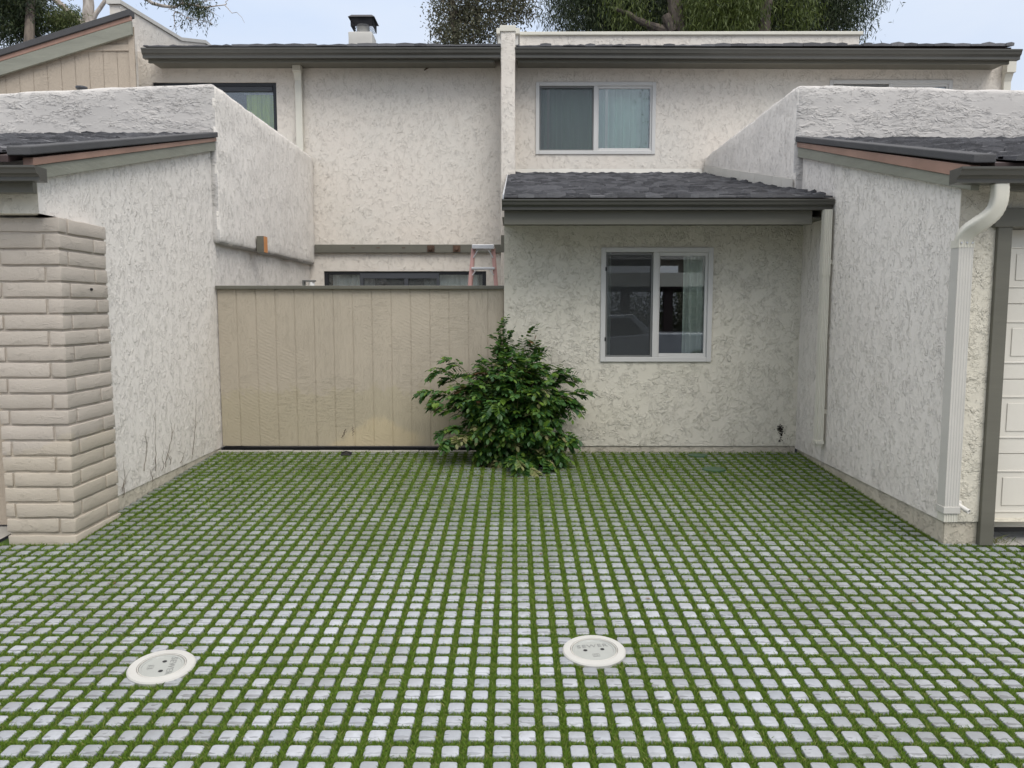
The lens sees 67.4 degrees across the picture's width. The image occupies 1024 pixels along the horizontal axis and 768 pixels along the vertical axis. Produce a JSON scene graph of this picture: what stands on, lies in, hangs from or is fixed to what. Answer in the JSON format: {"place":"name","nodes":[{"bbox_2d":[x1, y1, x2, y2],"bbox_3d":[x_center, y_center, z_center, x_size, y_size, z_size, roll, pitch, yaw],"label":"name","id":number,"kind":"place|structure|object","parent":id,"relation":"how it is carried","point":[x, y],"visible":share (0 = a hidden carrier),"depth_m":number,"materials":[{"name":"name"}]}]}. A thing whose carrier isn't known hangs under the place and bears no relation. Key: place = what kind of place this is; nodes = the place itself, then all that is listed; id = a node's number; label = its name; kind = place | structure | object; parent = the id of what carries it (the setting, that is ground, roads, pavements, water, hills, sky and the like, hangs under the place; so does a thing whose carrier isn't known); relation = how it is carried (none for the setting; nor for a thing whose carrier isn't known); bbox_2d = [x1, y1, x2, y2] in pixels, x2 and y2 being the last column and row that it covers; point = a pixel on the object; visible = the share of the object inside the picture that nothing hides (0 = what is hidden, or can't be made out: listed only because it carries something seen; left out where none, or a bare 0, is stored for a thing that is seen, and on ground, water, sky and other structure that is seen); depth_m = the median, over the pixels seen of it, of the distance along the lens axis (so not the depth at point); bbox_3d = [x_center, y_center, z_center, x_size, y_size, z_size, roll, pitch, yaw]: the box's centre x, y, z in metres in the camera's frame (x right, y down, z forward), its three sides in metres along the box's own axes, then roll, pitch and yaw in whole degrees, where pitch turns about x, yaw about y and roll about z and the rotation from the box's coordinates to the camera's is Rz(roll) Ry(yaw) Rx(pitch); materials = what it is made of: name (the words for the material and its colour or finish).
{"place":"outdoors","nodes":[
{"label":"outdoors","id":0,"kind":"place"},
{"bbox_2d":[0,525,10,538],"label":"driveway","id":1,"kind":"structure","parent":0,"point":[4,532],"depth_m":5.58,"materials":[{"name":"concrete"}]},
{"bbox_2d":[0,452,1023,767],"bbox_3d":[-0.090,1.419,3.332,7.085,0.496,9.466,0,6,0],"label":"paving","id":2,"kind":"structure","parent":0,"point":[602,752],"depth_m":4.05,"materials":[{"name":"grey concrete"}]},
{"bbox_2d":[341,451,351,455],"bbox_3d":[-1.706,0.726,7.929,0.116,0.078,0.090,0,6,0],"label":"drain box","id":3,"kind":"object","parent":2,"relation":"on","point":[349,453],"visible":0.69,"depth_m":7.90,"materials":[{"name":"black plastic"}]},
{"bbox_2d":[0,450,1023,767],"bbox_3d":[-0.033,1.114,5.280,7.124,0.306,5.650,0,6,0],"label":"grass","id":4,"kind":"structure","parent":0,"point":[686,728],"depth_m":4.26,"materials":[{"name":"green plant"}]},
{"bbox_2d":[126,650,195,687],"bbox_3d":[-1.670,1.372,3.665,0.304,0.086,0.305,0,6,0],"label":"sewer cover","id":5,"kind":"object","parent":4,"relation":"on","point":[157,667],"visible":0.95,"depth_m":3.65,"materials":[{"name":"white paint"}]},
{"bbox_2d":[562,635,625,668],"bbox_3d":[0.408,1.348,3.819,0.314,0.078,0.314,0,6,0],"label":"sewer cover","id":6,"kind":"object","parent":4,"relation":"on","point":[598,651],"visible":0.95,"depth_m":3.80,"materials":[{"name":"white paint"}]},
{"bbox_2d":[688,453,707,457],"bbox_3d":[1.909,0.737,7.891,0.200,0.026,0.180,0,6,0],"label":"valve lid","id":7,"kind":"object","parent":4,"relation":"on","point":[695,455],"visible":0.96,"depth_m":7.84,"materials":[{"name":"green plastic"}]},
{"bbox_2d":[702,467,725,472],"bbox_3d":[1.927,0.819,7.327,0.220,0.026,0.198,0,6,0],"label":"valve lid","id":8,"kind":"object","parent":4,"relation":"on","point":[715,469],"visible":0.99,"depth_m":7.28,"materials":[{"name":"green plastic"}]},
{"bbox_2d":[0,446,1023,547],"bbox_3d":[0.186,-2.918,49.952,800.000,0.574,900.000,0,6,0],"label":"ground","id":9,"kind":"structure","parent":0,"point":[222,448],"depth_m":9.27,"materials":[{"name":"concrete"}]},
{"bbox_2d":[0,0,62,48],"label":"evergreen tree","id":10,"kind":"object","parent":9,"relation":"on","point":[19,20],"visible":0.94,"depth_m":27.92,"materials":[{"name":"green plant"}]},
{"bbox_2d":[0,9,138,93],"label":"neighbour house","id":11,"kind":"structure","parent":9,"relation":"on","point":[101,52],"depth_m":11.11,"materials":[{"name":"beige wood"}]},
{"bbox_2d":[37,0,242,36],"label":"gum tree","id":12,"kind":"object","parent":9,"relation":"on","point":[69,17],"visible":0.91,"depth_m":28.68,"materials":[{"name":"green plant"}]},
{"bbox_2d":[0,84,314,544],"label":"garage","id":13,"kind":"structure","parent":9,"relation":"on","point":[138,225],"depth_m":6.36,"materials":[{"name":"paint"}]},
{"bbox_2d":[0,377,9,524],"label":"garage door","id":14,"kind":"structure","parent":13,"relation":"in","point":[3,516],"depth_m":5.67,"materials":[{"name":"beige"}]},
{"bbox_2d":[75,85,87,89],"bbox_3d":[-5.166,-3.260,9.247,0.130,0.635,0.130,0,6,0],"label":"vent pipe","id":15,"kind":"object","parent":13,"relation":"on","point":[79,87],"visible":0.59,"depth_m":9.17,"materials":[{"name":"grey metal"}]},
{"bbox_2d":[122,399,196,496],"bbox_3d":[-3.106,0.528,6.797,0.005,0.632,1.579,0,6,0],"label":"dead vine","id":16,"kind":"object","parent":13,"relation":"attached to","point":[155,449],"visible":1,"depth_m":6.69,"materials":[{"name":"brown plant"}]},
{"bbox_2d":[302,280,315,285],"bbox_3d":[-3.029,-1.427,11.485,0.183,0.250,0.100,0,6,0],"label":"wall lamp","id":17,"kind":"object","parent":13,"relation":"attached to","point":[311,282],"visible":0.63,"depth_m":11.43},
{"bbox_2d":[137,15,500,285],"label":"townhouse","id":18,"kind":"structure","parent":9,"relation":"on","point":[399,144],"depth_m":11.65,"materials":[{"name":"paint"}]},
{"bbox_2d":[106,0,210,51],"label":"fin wall","id":19,"kind":"structure","parent":18,"relation":"attached to","point":[149,31],"depth_m":12.00,"materials":[{"name":"paint"}]},
{"bbox_2d":[153,83,276,130],"bbox_3d":[-4.490,-4.072,11.702,1.868,0.975,0.090,0,6,0],"label":"window","id":20,"kind":"structure","parent":18,"relation":"in","point":[226,87],"depth_m":11.62,"materials":[{"name":"black metal"}]},
{"bbox_2d":[244,93,273,128],"bbox_3d":[-3.840,-4.050,11.787,0.505,0.794,0.076,0,6,0],"label":"curtain","id":21,"kind":"object","parent":18,"relation":"hanging from","point":[260,106],"visible":0.48,"depth_m":11.77,"materials":[{"name":"fabric"}]},
{"bbox_2d":[333,275,374,285],"bbox_3d":[-2.477,-0.774,12.111,0.711,1.973,0.076,0,6,0],"label":"curtain","id":22,"kind":"object","parent":18,"relation":"hanging from","point":[346,280],"visible":0.02,"depth_m":12.03,"materials":[{"name":"white fabric"}]},
{"bbox_2d":[324,271,485,285],"bbox_3d":[-1.650,-0.745,12.011,2.505,2.013,0.100,0,6,0],"label":"sliding door","id":23,"kind":"structure","parent":18,"relation":"in","point":[405,275],"depth_m":11.87,"materials":[{"name":"black metal"}]},
{"bbox_2d":[424,275,478,285],"bbox_3d":[-0.946,-0.774,12.105,0.917,1.973,0.076,0,6,0],"label":"curtain","id":24,"kind":"object","parent":18,"relation":"hanging from","point":[453,280],"visible":0.01,"depth_m":12.03,"materials":[{"name":"white fabric"}]},
{"bbox_2d":[217,450,475,452],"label":"kerb","id":25,"kind":"structure","parent":9,"relation":"on","point":[336,451],"depth_m":8.10,"materials":[{"name":"concrete"}]},
{"bbox_2d":[215,286,503,450],"bbox_3d":[-1.590,-0.128,8.144,3.010,1.814,0.115,0,6,0],"label":"siding fence","id":26,"kind":"object","parent":9,"relation":"on","point":[325,365],"visible":0.95,"depth_m":8.12,"materials":[{"name":"beige paint"}]},
{"bbox_2d":[420,0,543,44],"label":"dry tree","id":27,"kind":"object","parent":9,"relation":"on","point":[468,18],"visible":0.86,"depth_m":28.33,"materials":[{"name":"plant"}]},
{"bbox_2d":[468,244,497,285],"bbox_3d":[-0.361,-0.571,9.529,0.674,2.240,1.042,0,6,0],"label":"stepladder","id":28,"kind":"object","parent":9,"relation":"on","point":[477,247],"visible":0.25,"depth_m":9.17,"materials":[{"name":"metal"}]},
{"bbox_2d":[496,25,519,285],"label":"party wall","id":29,"kind":"structure","parent":9,"relation":"on","point":[508,38],"depth_m":11.10,"materials":[{"name":"paint"}]},
{"bbox_2d":[519,0,905,43],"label":"eucalyptus tree","id":30,"kind":"object","parent":9,"relation":"on","point":[695,15],"visible":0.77,"depth_m":26.21,"materials":[{"name":"green plant"}]},
{"bbox_2d":[501,31,1022,452],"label":"townhouse","id":31,"kind":"structure","parent":9,"relation":"on","point":[658,209],"depth_m":8.07,"materials":[{"name":"paint"}]},
{"bbox_2d":[539,87,648,149],"bbox_3d":[1.250,-4.023,11.911,1.802,1.119,0.089,0,6,0],"label":"curtain","id":32,"kind":"object","parent":31,"relation":"hanging from","point":[570,120],"visible":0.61,"depth_m":11.90,"materials":[{"name":"grey fabric"}]},
{"bbox_2d":[536,82,655,153],"bbox_3d":[1.264,-4.016,11.626,1.812,1.060,0.070,0,6,0],"label":"window","id":33,"kind":"structure","parent":31,"relation":"in","point":[596,86],"depth_m":11.59,"materials":[{"name":"white plastic"}]},
{"bbox_2d":[605,253,610,354],"bbox_3d":[0.969,-0.836,8.185,0.220,1.267,0.047,0,6,0],"label":"curtain","id":34,"kind":"object","parent":31,"relation":"hanging from","point":[608,302],"visible":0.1,"depth_m":8.19,"materials":[{"name":"grey fabric"}]},
{"bbox_2d":[600,247,713,361],"bbox_3d":[1.495,-0.820,7.966,1.153,1.177,0.074,0,6,0],"label":"window","id":35,"kind":"structure","parent":31,"relation":"in","point":[654,356],"depth_m":7.94,"materials":[{"name":"white plastic"}]},
{"bbox_2d":[682,256,704,352],"bbox_3d":[1.918,-0.830,8.075,0.306,1.117,0.071,0,6,0],"label":"curtain","id":36,"kind":"object","parent":31,"relation":"hanging from","point":[693,303],"visible":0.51,"depth_m":8.07,"materials":[{"name":"white fabric"}]},
{"bbox_2d":[829,80,952,88],"bbox_3d":[5.695,-4.026,11.608,1.844,1.084,0.070,0,6,0],"label":"window","id":37,"kind":"structure","parent":31,"relation":"in","point":[948,84],"depth_m":11.53,"materials":[{"name":"white plastic"}]},
{"bbox_2d":[705,86,1023,545],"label":"garage","id":38,"kind":"structure","parent":9,"relation":"on","point":[905,177],"depth_m":6.06,"materials":[{"name":"paint"}]},
{"bbox_2d":[813,209,832,446],"bbox_3d":[2.930,-0.511,7.215,0.101,2.215,0.077,0,6,0],"label":"downspout","id":39,"kind":"object","parent":38,"relation":"attached to","point":[826,261],"visible":1,"depth_m":7.19,"materials":[{"name":"beige metal"}]},
{"bbox_2d":[959,501,970,513],"bbox_3d":[3.082,0.841,5.256,0.045,0.072,0.114,-3,6,-28],"label":"drain pipe","id":40,"kind":"object","parent":38,"relation":"attached to","point":[964,509],"visible":0.58,"depth_m":5.23,"materials":[{"name":"white plastic"}]},
{"bbox_2d":[936,183,1009,521],"bbox_3d":[3.001,-0.170,5.028,0.145,2.218,0.320,-3,7,-31],"label":"downspout","id":41,"kind":"object","parent":38,"relation":"attached to","point":[957,340],"visible":1,"depth_m":5.07,"materials":[{"name":"beige metal"}]},
{"bbox_2d":[994,229,1023,531],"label":"garage door","id":42,"kind":"structure","parent":38,"relation":"in","point":[1010,474],"depth_m":5.32,"materials":[{"name":"white paint"}]},
{"bbox_2d":[0,0,1023,89],"label":"sky","id":43,"kind":"structure","parent":0,"point":[319,22],"materials":[{"name":"white"}]},
{"bbox_2d":[993,532,1021,544],"bbox_3d":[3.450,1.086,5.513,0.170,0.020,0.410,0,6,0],"label":"driveway","id":44,"kind":"structure","parent":0,"point":[998,535],"depth_m":5.41,"materials":[{"name":"concrete"}]},
{"bbox_2d":[993,535,1017,543],"bbox_3d":[3.393,1.072,5.350,0.258,0.070,0.105,0,6,0],"label":"weed","id":45,"kind":"object","parent":44,"relation":"on","point":[996,540],"visible":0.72,"depth_m":5.35,"materials":[{"name":"green plant"}]},
{"bbox_2d":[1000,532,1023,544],"bbox_3d":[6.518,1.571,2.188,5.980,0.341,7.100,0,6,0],"label":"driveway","id":46,"kind":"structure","parent":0,"point":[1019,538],"depth_m":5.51,"materials":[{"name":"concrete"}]},
{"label":"soil","id":47,"kind":"structure","parent":0,"visible":0},
{"bbox_2d":[411,314,597,477],"bbox_3d":[-0.118,0.123,7.618,1.734,1.631,1.129,3,6,24],"label":"shrub","id":48,"kind":"object","parent":47,"relation":"in","point":[512,416],"visible":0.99,"depth_m":7.44,"materials":[{"name":"green plant"}]}
]}

